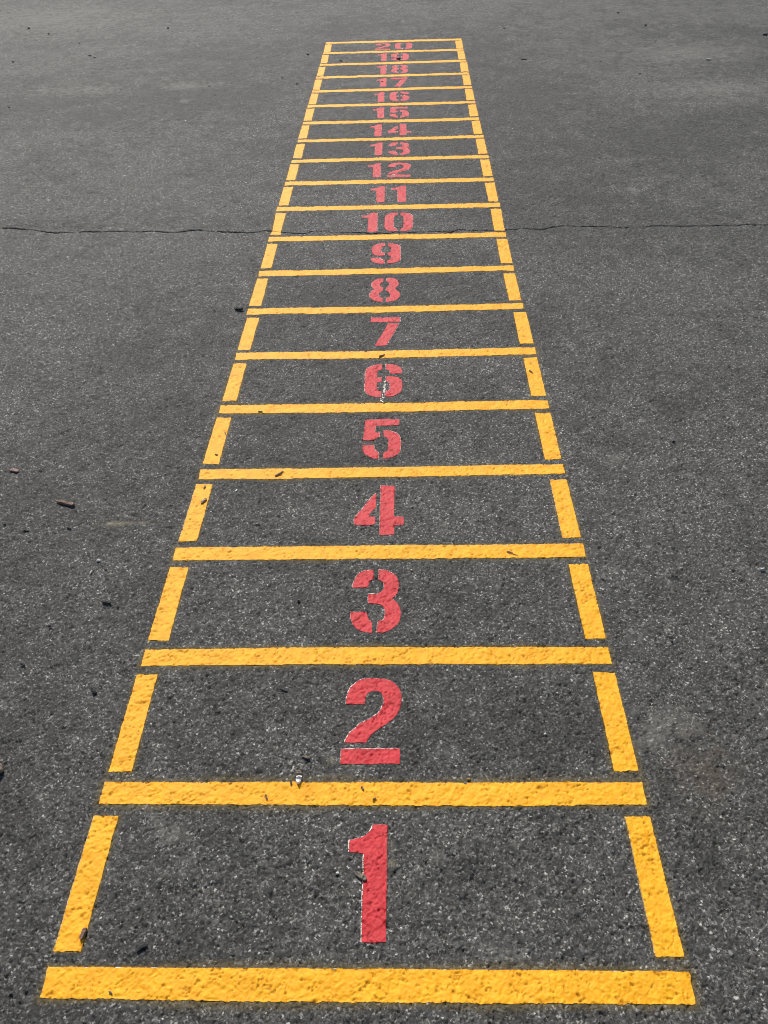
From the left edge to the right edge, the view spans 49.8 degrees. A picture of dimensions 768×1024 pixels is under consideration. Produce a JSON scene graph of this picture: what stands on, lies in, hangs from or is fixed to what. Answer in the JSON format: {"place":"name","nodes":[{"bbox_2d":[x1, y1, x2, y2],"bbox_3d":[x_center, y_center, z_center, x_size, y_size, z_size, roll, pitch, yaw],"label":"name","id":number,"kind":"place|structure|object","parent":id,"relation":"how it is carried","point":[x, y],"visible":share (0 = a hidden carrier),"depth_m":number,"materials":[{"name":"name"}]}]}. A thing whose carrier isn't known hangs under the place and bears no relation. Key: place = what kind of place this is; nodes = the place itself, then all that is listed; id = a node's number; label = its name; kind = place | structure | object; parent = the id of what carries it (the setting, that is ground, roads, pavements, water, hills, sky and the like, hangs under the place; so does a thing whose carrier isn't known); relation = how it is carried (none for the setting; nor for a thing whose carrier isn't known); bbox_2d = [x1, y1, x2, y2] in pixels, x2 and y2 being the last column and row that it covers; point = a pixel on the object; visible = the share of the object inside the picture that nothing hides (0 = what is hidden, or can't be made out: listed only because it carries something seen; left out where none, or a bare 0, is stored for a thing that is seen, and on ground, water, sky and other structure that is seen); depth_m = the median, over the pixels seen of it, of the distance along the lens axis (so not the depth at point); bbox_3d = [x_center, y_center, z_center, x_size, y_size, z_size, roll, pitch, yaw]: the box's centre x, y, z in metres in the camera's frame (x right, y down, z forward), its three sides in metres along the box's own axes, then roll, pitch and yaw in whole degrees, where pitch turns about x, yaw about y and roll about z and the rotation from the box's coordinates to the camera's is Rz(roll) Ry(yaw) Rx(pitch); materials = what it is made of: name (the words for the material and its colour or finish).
{"place":"outdoors","nodes":[
{"label":"outdoors","id":0,"kind":"place"},
{"bbox_2d":[0,0,767,1023],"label":"ground","id":1,"kind":"structure","parent":0,"point":[146,152],"depth_m":2.13,"materials":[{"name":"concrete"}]},
{"bbox_2d":[9,468,18,471],"bbox_3d":[-0.987,-0.112,2.210,0.028,0.004,0.012,11,43,15],"label":"bark chip","id":2,"kind":"object","parent":1,"relation":"on","point":[14,470],"visible":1,"depth_m":2.21,"materials":[{"name":"brown wood"}]},
{"bbox_2d":[56,500,74,506],"bbox_3d":[-0.809,-0.024,2.101,0.053,0.008,0.012,13,43,16],"label":"twig","id":3,"kind":"object","parent":1,"relation":"on","point":[63,502],"visible":1,"depth_m":2.10,"materials":[{"name":"brown wood"}]},
{"bbox_2d":[53,815,117,951],"bbox_3d":[-0.490,0.609,1.371,0.047,0.010,0.228,-1,41,2],"label":"painted side dash","id":4,"kind":"object","parent":1,"relation":"on","point":[83,893],"visible":1,"depth_m":1.36,"materials":[{"name":"yellow paint"}]},
{"bbox_2d":[79,927,86,939],"bbox_3d":[-0.473,0.662,1.301,0.008,0.005,0.018,7,42,11],"label":"bark chip","id":5,"kind":"object","parent":4,"relation":"on","point":[82,934],"visible":1,"depth_m":1.30,"materials":[{"name":"brown wood"}]},
{"bbox_2d":[108,674,156,771],"bbox_3d":[-0.484,0.405,1.605,0.045,0.007,0.223,-1,41,2],"label":"painted side dash","id":6,"kind":"object","parent":1,"relation":"on","point":[128,741],"visible":1,"depth_m":1.60,"materials":[{"name":"yellow paint"}]},
{"bbox_2d":[136,943,147,951],"bbox_3d":[-0.376,0.673,1.283,0.018,0.004,0.010,-20,44,-19],"label":"bark chip","id":7,"kind":"object","parent":1,"relation":"on","point":[141,946],"visible":1,"depth_m":1.28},
{"bbox_2d":[148,567,187,640],"bbox_3d":[-0.477,0.201,1.837,0.046,0.007,0.220,-1,41,2],"label":"painted side dash","id":8,"kind":"object","parent":1,"relation":"on","point":[163,622],"visible":1,"depth_m":1.83,"materials":[{"name":"yellow paint"}]},
{"bbox_2d":[178,484,212,542],"bbox_3d":[-0.468,0.000,2.067,0.047,0.010,0.218,-1,41,2],"label":"painted side dash","id":9,"kind":"object","parent":1,"relation":"on","point":[193,521],"visible":1,"depth_m":2.06,"materials":[{"name":"yellow paint"}]},
{"bbox_2d":[203,417,230,464],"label":"painted side dash","id":10,"kind":"object","parent":1,"relation":"on","point":[218,437],"visible":1,"depth_m":2.28,"materials":[{"name":"yellow paint"}]},
{"bbox_2d":[222,363,245,401],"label":"painted side dash","id":11,"kind":"object","parent":1,"relation":"on","point":[231,393],"visible":1,"depth_m":2.51,"materials":[{"name":"yellow paint"}]},
{"bbox_2d":[238,317,258,349],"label":"painted side dash","id":12,"kind":"object","parent":1,"relation":"on","point":[247,337],"visible":1,"depth_m":2.73,"materials":[{"name":"yellow paint"}]},
{"bbox_2d":[249,278,267,305],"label":"painted side dash","id":13,"kind":"object","parent":1,"relation":"on","point":[258,292],"visible":1,"depth_m":2.96,"materials":[{"name":"yellow paint"}]},
{"bbox_2d":[261,243,277,268],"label":"painted side dash","id":14,"kind":"object","parent":1,"relation":"on","point":[269,255],"visible":1,"depth_m":3.19,"materials":[{"name":"yellow paint"}]},
{"bbox_2d":[270,213,285,235],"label":"painted side dash","id":15,"kind":"object","parent":1,"relation":"on","point":[278,222],"visible":1,"depth_m":3.43,"materials":[{"name":"yellow paint"}]},
{"bbox_2d":[279,187,292,205],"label":"painted side dash","id":16,"kind":"object","parent":1,"relation":"on","point":[286,195],"visible":1,"depth_m":3.66,"materials":[{"name":"yellow paint"}]},
{"bbox_2d":[286,164,298,180],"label":"painted side dash","id":17,"kind":"object","parent":1,"relation":"on","point":[292,171],"visible":1,"depth_m":3.89,"materials":[{"name":"yellow paint"}]},
{"bbox_2d":[293,144,304,158],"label":"painted side dash","id":18,"kind":"object","parent":1,"relation":"on","point":[299,149],"visible":1,"depth_m":4.12,"materials":[{"name":"yellow paint"}]},
{"bbox_2d":[296,767,301,783],"bbox_3d":[-0.154,0.475,1.496,0.012,0.010,0.030,-6,41,-5],"label":"paint flake","id":19,"kind":"object","parent":1,"relation":"on","point":[298,775],"visible":1,"depth_m":1.49,"materials":[{"name":"white paint"}]},
{"bbox_2d":[298,125,309,138],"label":"painted side dash","id":20,"kind":"object","parent":1,"relation":"on","point":[304,132],"visible":1,"depth_m":4.34,"materials":[{"name":"yellow paint"}]},
{"bbox_2d":[304,108,314,120],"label":"painted side dash","id":21,"kind":"object","parent":1,"relation":"on","point":[309,114],"visible":1,"depth_m":4.57,"materials":[{"name":"yellow paint"}]},
{"bbox_2d":[309,93,317,104],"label":"painted side dash","id":22,"kind":"object","parent":1,"relation":"on","point":[313,98],"visible":1,"depth_m":4.80,"materials":[{"name":"yellow paint"}]},
{"bbox_2d":[313,79,321,89],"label":"painted side dash","id":23,"kind":"object","parent":1,"relation":"on","point":[317,83],"visible":1,"depth_m":5.04,"materials":[{"name":"yellow paint"}]},
{"bbox_2d":[317,67,324,75],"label":"painted side dash","id":24,"kind":"object","parent":1,"relation":"on","point":[320,71],"visible":1,"depth_m":5.26,"materials":[{"name":"yellow paint"}]},
{"bbox_2d":[320,55,328,63],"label":"painted side dash","id":25,"kind":"object","parent":1,"relation":"on","point":[324,59],"visible":1,"depth_m":5.49,"materials":[{"name":"yellow paint"}]},
{"bbox_2d":[324,44,331,51],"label":"painted side dash","id":26,"kind":"object","parent":1,"relation":"on","point":[327,48],"visible":1,"depth_m":5.73,"materials":[{"name":"yellow paint"}]},
{"bbox_2d":[355,871,366,880],"bbox_3d":[-0.038,0.596,1.357,0.022,0.005,0.010,21,46,24],"label":"bark chip","id":27,"kind":"object","parent":1,"relation":"on","point":[358,874],"visible":1,"depth_m":1.36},
{"bbox_2d":[348,824,386,942],"bbox_3d":[-0.028,0.604,1.357,0.066,0.010,0.195,-1,41,2],"label":"painted number","id":28,"kind":"object","parent":1,"relation":"on","point":[371,846],"visible":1,"depth_m":1.35,"materials":[{"name":"red paint"}]},
{"bbox_2d":[40,966,694,1004],"bbox_3d":[-0.029,0.709,1.239,0.972,0.012,0.050,-1,41,2],"label":"painted crossbar","id":29,"kind":"object","parent":1,"relation":"on","point":[400,985],"visible":1,"depth_m":1.24,"materials":[{"name":"yellow paint"}]},
{"bbox_2d":[340,678,401,764],"bbox_3d":[-0.023,0.400,1.592,0.114,0.010,0.195,-1,41,2],"label":"painted number","id":30,"kind":"object","parent":1,"relation":"on","point":[357,692],"visible":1,"depth_m":1.58,"materials":[{"name":"red paint"}]},
{"bbox_2d":[99,781,646,806],"bbox_3d":[-0.025,0.503,1.474,0.968,0.012,0.050,-1,41,2],"label":"painted crossbar","id":31,"kind":"object","parent":1,"relation":"on","point":[495,794],"visible":1,"depth_m":1.47,"materials":[{"name":"yellow paint"}]},
{"bbox_2d":[350,569,400,633],"bbox_3d":[-0.018,0.195,1.824,0.110,0.010,0.191,-1,41,2],"label":"painted number","id":32,"kind":"object","parent":1,"relation":"on","point":[361,621],"visible":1,"depth_m":1.82,"materials":[{"name":"red paint"}]},
{"bbox_2d":[141,647,611,665],"bbox_3d":[-0.020,0.298,1.706,0.963,0.009,0.048,-1,41,2],"label":"painted crossbar","id":33,"kind":"object","parent":1,"relation":"on","point":[386,655],"visible":1,"depth_m":1.71,"materials":[{"name":"yellow paint"}]},
{"bbox_2d":[354,485,403,534],"bbox_3d":[0.009,-0.004,2.052,0.121,0.010,0.182,18,45,22],"label":"painted number","id":34,"kind":"object","parent":1,"relation":"on","point":[388,520],"visible":1,"depth_m":2.04,"materials":[{"name":"red paint"}]},
{"bbox_2d":[173,543,585,560],"bbox_3d":[-0.015,0.096,1.939,0.962,0.011,0.049,-1,41,2],"label":"painted crossbar","id":35,"kind":"object","parent":1,"relation":"on","point":[493,551],"visible":1,"depth_m":1.94,"materials":[{"name":"yellow paint"}]},
{"bbox_2d":[362,419,400,458],"bbox_3d":[-0.006,-0.201,2.278,0.105,0.011,0.186,-1,41,2],"label":"painted number","id":36,"kind":"object","parent":1,"relation":"on","point":[394,441],"visible":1,"depth_m":2.28,"materials":[{"name":"red paint"}]},
{"bbox_2d":[199,464,564,479],"bbox_3d":[-0.009,-0.103,2.166,0.955,0.010,0.049,-1,41,2],"label":"painted crossbar","id":37,"kind":"object","parent":1,"relation":"on","point":[379,472],"visible":1,"depth_m":2.16,"materials":[{"name":"yellow paint"}]},
{"bbox_2d":[364,364,401,396],"bbox_3d":[-0.002,-0.396,2.501,0.115,0.010,0.186,-1,41,2],"label":"painted number","id":38,"kind":"object","parent":1,"relation":"on","point":[371,379],"visible":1,"depth_m":2.50,"materials":[{"name":"red paint"}]},
{"bbox_2d":[219,400,548,413],"bbox_3d":[-0.003,-0.301,2.391,0.950,0.010,0.048,-1,41,2],"label":"painted crossbar","id":39,"kind":"object","parent":1,"relation":"on","point":[396,407],"visible":1,"depth_m":2.39,"materials":[{"name":"yellow paint"}]},
{"bbox_2d":[246,303,522,314],"bbox_3d":[0.002,-0.695,2.841,0.949,0.008,0.050,-1,41,2],"label":"painted crossbar","id":40,"kind":"object","parent":1,"relation":"on","point":[375,309],"visible":1,"depth_m":2.84,"materials":[{"name":"yellow paint"}]},
{"bbox_2d":[369,278,399,301],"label":"painted number","id":41,"kind":"object","parent":1,"relation":"on","point":[390,289],"visible":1,"depth_m":2.94,"materials":[{"name":"red paint"}]},
{"bbox_2d":[235,347,535,359],"bbox_3d":[0.003,-0.498,2.616,0.950,0.011,0.049,-1,41,2],"label":"painted crossbar","id":42,"kind":"object","parent":1,"relation":"on","point":[392,354],"visible":1,"depth_m":2.61,"materials":[{"name":"yellow paint"}]},
{"bbox_2d":[371,243,400,263],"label":"painted number","id":43,"kind":"object","parent":1,"relation":"on","point":[394,253],"visible":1,"depth_m":3.18,"materials":[{"name":"red paint"}]},
{"bbox_2d":[371,317,400,345],"bbox_3d":[0.004,-0.593,2.727,0.101,0.010,0.189,-1,41,2],"label":"painted number","id":44,"kind":"object","parent":1,"relation":"on","point":[387,334],"visible":1,"depth_m":2.74,"materials":[{"name":"red paint"}]},
{"bbox_2d":[259,265,513,276],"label":"painted crossbar","id":45,"kind":"object","parent":1,"relation":"on","point":[415,270],"visible":1,"depth_m":3.06,"materials":[{"name":"yellow paint"}]},
{"bbox_2d":[268,232,505,241],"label":"painted crossbar","id":46,"kind":"object","parent":1,"relation":"on","point":[383,237],"visible":1,"depth_m":3.29,"materials":[{"name":"yellow paint"}]},
{"bbox_2d":[362,213,412,231],"bbox_3d":[0.014,-1.194,3.414,0.213,0.010,0.199,-1,41,2],"label":"painted number","id":47,"kind":"object","parent":1,"relation":"on","point":[389,222],"visible":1,"depth_m":3.41,"materials":[{"name":"red paint"}]},
{"bbox_2d":[276,203,499,210],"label":"painted crossbar","id":48,"kind":"object","parent":1,"relation":"on","point":[418,206],"visible":1,"depth_m":3.53,"materials":[{"name":"yellow paint"}]},
{"bbox_2d":[371,186,405,202],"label":"painted number","id":49,"kind":"object","parent":1,"relation":"on","point":[380,194],"visible":1,"depth_m":3.65,"materials":[{"name":"red paint"}]},
{"bbox_2d":[368,163,410,177],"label":"painted number","id":50,"kind":"object","parent":1,"relation":"on","point":[377,170],"visible":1,"depth_m":3.87,"materials":[{"name":"red paint"}]},
{"bbox_2d":[285,177,493,185],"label":"painted crossbar","id":51,"kind":"object","parent":1,"relation":"on","point":[306,183],"visible":1,"depth_m":3.76,"materials":[{"name":"yellow paint"}]},
{"bbox_2d":[370,142,409,154],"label":"painted number","id":52,"kind":"object","parent":1,"relation":"on","point":[378,149],"visible":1,"depth_m":4.10,"materials":[{"name":"red paint"}]},
{"bbox_2d":[291,155,488,162],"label":"painted crossbar","id":53,"kind":"object","parent":1,"relation":"on","point":[386,158],"visible":1,"depth_m":3.99,"materials":[{"name":"yellow paint"}]},
{"bbox_2d":[370,123,410,135],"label":"painted number","id":54,"kind":"object","parent":1,"relation":"on","point":[378,130],"visible":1,"depth_m":4.33,"materials":[{"name":"red paint"}]},
{"bbox_2d":[298,135,483,142],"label":"painted crossbar","id":55,"kind":"object","parent":1,"relation":"on","point":[396,138],"visible":1,"depth_m":4.22,"materials":[{"name":"yellow paint"}]},
{"bbox_2d":[303,117,478,123],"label":"painted crossbar","id":56,"kind":"object","parent":1,"relation":"on","point":[392,121],"visible":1,"depth_m":4.44,"materials":[{"name":"yellow paint"}]},
{"bbox_2d":[307,101,474,107],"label":"painted crossbar","id":57,"kind":"object","parent":1,"relation":"on","point":[396,104],"visible":1,"depth_m":4.67,"materials":[{"name":"yellow paint"}]},
{"bbox_2d":[373,107,408,117],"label":"painted number","id":58,"kind":"object","parent":1,"relation":"on","point":[380,112],"visible":1,"depth_m":4.57,"materials":[{"name":"red paint"}]},
{"bbox_2d":[374,91,408,101],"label":"painted number","id":59,"kind":"object","parent":1,"relation":"on","point":[393,96],"visible":1,"depth_m":4.79,"materials":[{"name":"red paint"}]},
{"bbox_2d":[312,86,471,92],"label":"painted crossbar","id":60,"kind":"object","parent":1,"relation":"on","point":[388,89],"visible":1,"depth_m":4.90,"materials":[{"name":"yellow paint"}]},
{"bbox_2d":[377,77,406,86],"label":"painted number","id":61,"kind":"object","parent":1,"relation":"on","point":[399,83],"visible":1,"depth_m":5.04,"materials":[{"name":"red paint"}]},
{"bbox_2d":[377,65,407,73],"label":"painted number","id":62,"kind":"object","parent":1,"relation":"on","point":[394,69],"visible":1,"depth_m":5.26,"materials":[{"name":"red paint"}]},
{"bbox_2d":[316,72,468,78],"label":"painted crossbar","id":63,"kind":"object","parent":1,"relation":"on","point":[362,76],"visible":1,"depth_m":5.14,"materials":[{"name":"yellow paint"}]},
{"bbox_2d":[320,60,465,65],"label":"painted crossbar","id":64,"kind":"object","parent":1,"relation":"on","point":[385,63],"visible":1,"depth_m":5.38,"materials":[{"name":"yellow paint"}]},
{"bbox_2d":[323,49,463,53],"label":"painted crossbar","id":65,"kind":"object","parent":1,"relation":"on","point":[395,51],"visible":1,"depth_m":5.61,"materials":[{"name":"yellow paint"}]},
{"bbox_2d":[326,38,460,43],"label":"painted crossbar","id":66,"kind":"object","parent":1,"relation":"on","point":[456,39],"visible":1,"depth_m":5.84,"materials":[{"name":"yellow paint"}]},
{"bbox_2d":[375,43,411,49],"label":"painted number","id":67,"kind":"object","parent":1,"relation":"on","point":[408,45],"visible":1,"depth_m":5.73,"materials":[{"name":"red paint"}]},
{"bbox_2d":[381,53,408,60],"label":"painted number","id":68,"kind":"object","parent":1,"relation":"on","point":[405,56],"visible":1,"depth_m":5.50,"materials":[{"name":"red paint"}]},
{"bbox_2d":[455,40,462,48],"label":"painted side dash","id":69,"kind":"object","parent":1,"relation":"on","point":[459,44],"visible":1,"depth_m":5.71,"materials":[{"name":"yellow paint"}]},
{"bbox_2d":[457,51,464,58],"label":"painted side dash","id":70,"kind":"object","parent":1,"relation":"on","point":[461,54],"visible":1,"depth_m":5.49,"materials":[{"name":"yellow paint"}]},
{"bbox_2d":[460,62,468,71],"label":"painted side dash","id":71,"kind":"object","parent":1,"relation":"on","point":[463,66],"visible":1,"depth_m":5.25,"materials":[{"name":"yellow paint"}]},
{"bbox_2d":[462,75,470,84],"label":"painted side dash","id":72,"kind":"object","parent":1,"relation":"on","point":[466,80],"visible":1,"depth_m":5.00,"materials":[{"name":"yellow paint"}]},
{"bbox_2d":[465,89,474,99],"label":"painted side dash","id":73,"kind":"object","parent":1,"relation":"on","point":[469,94],"visible":1,"depth_m":4.78,"materials":[{"name":"yellow paint"}]},
{"bbox_2d":[468,104,477,116],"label":"painted side dash","id":74,"kind":"object","parent":1,"relation":"on","point":[473,111],"visible":1,"depth_m":4.54,"materials":[{"name":"yellow paint"}]},
{"bbox_2d":[472,120,481,133],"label":"painted side dash","id":75,"kind":"object","parent":1,"relation":"on","point":[476,126],"visible":1,"depth_m":4.31,"materials":[{"name":"yellow paint"}]},
{"bbox_2d":[476,139,486,153],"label":"painted side dash","id":76,"kind":"object","parent":1,"relation":"on","point":[481,145],"visible":1,"depth_m":4.08,"materials":[{"name":"yellow paint"}]},
{"bbox_2d":[480,159,492,176],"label":"painted side dash","id":77,"kind":"object","parent":1,"relation":"on","point":[486,167],"visible":1,"depth_m":3.86,"materials":[{"name":"yellow paint"}]},
{"bbox_2d":[485,182,497,201],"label":"painted side dash","id":78,"kind":"object","parent":1,"relation":"on","point":[491,191],"visible":1,"depth_m":3.62,"materials":[{"name":"yellow paint"}]},
{"bbox_2d":[491,208,504,230],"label":"painted side dash","id":79,"kind":"object","parent":1,"relation":"on","point":[497,218],"visible":1,"depth_m":3.39,"materials":[{"name":"yellow paint"}]},
{"bbox_2d":[497,239,511,263],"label":"painted side dash","id":80,"kind":"object","parent":1,"relation":"on","point":[504,251],"visible":1,"depth_m":3.16,"materials":[{"name":"yellow paint"}]},
{"bbox_2d":[503,273,520,300],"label":"painted side dash","id":81,"kind":"object","parent":1,"relation":"on","point":[512,286],"visible":1,"depth_m":2.94,"materials":[{"name":"yellow paint"}]},
{"bbox_2d":[513,312,533,343],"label":"painted side dash","id":82,"kind":"object","parent":1,"relation":"on","point":[523,328],"visible":1,"depth_m":2.71,"materials":[{"name":"yellow paint"}]},
{"bbox_2d":[523,357,545,396],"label":"painted side dash","id":83,"kind":"object","parent":1,"relation":"on","point":[536,384],"visible":1,"depth_m":2.49,"materials":[{"name":"yellow paint"}]},
{"bbox_2d":[535,413,560,459],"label":"painted side dash","id":84,"kind":"object","parent":1,"relation":"on","point":[549,443],"visible":1,"depth_m":2.26,"materials":[{"name":"yellow paint"}]},
{"bbox_2d":[550,479,580,537],"bbox_3d":[0.444,-0.009,2.038,0.045,0.010,0.221,-1,41,2],"label":"painted side dash","id":85,"kind":"object","parent":1,"relation":"on","point":[568,525],"visible":1,"depth_m":2.03,"materials":[{"name":"yellow paint"}]},
{"bbox_2d":[569,563,605,639],"bbox_3d":[0.441,0.192,1.806,0.045,0.007,0.221,-1,41,2],"label":"painted side dash","id":86,"kind":"object","parent":1,"relation":"on","point":[590,615],"visible":1,"depth_m":1.80,"materials":[{"name":"yellow paint"}]},
{"bbox_2d":[593,672,637,771],"bbox_3d":[0.438,0.395,1.574,0.045,0.009,0.223,-1,41,2],"label":"painted side dash","id":87,"kind":"object","parent":1,"relation":"on","point":[622,755],"visible":1,"depth_m":1.57,"materials":[{"name":"yellow paint"}]},
{"bbox_2d":[624,816,683,956],"bbox_3d":[0.434,0.600,1.341,0.045,0.009,0.229,-1,41,2],"label":"painted side dash","id":88,"kind":"object","parent":1,"relation":"on","point":[665,937],"visible":1,"depth_m":1.33,"materials":[{"name":"yellow paint"}]}
]}

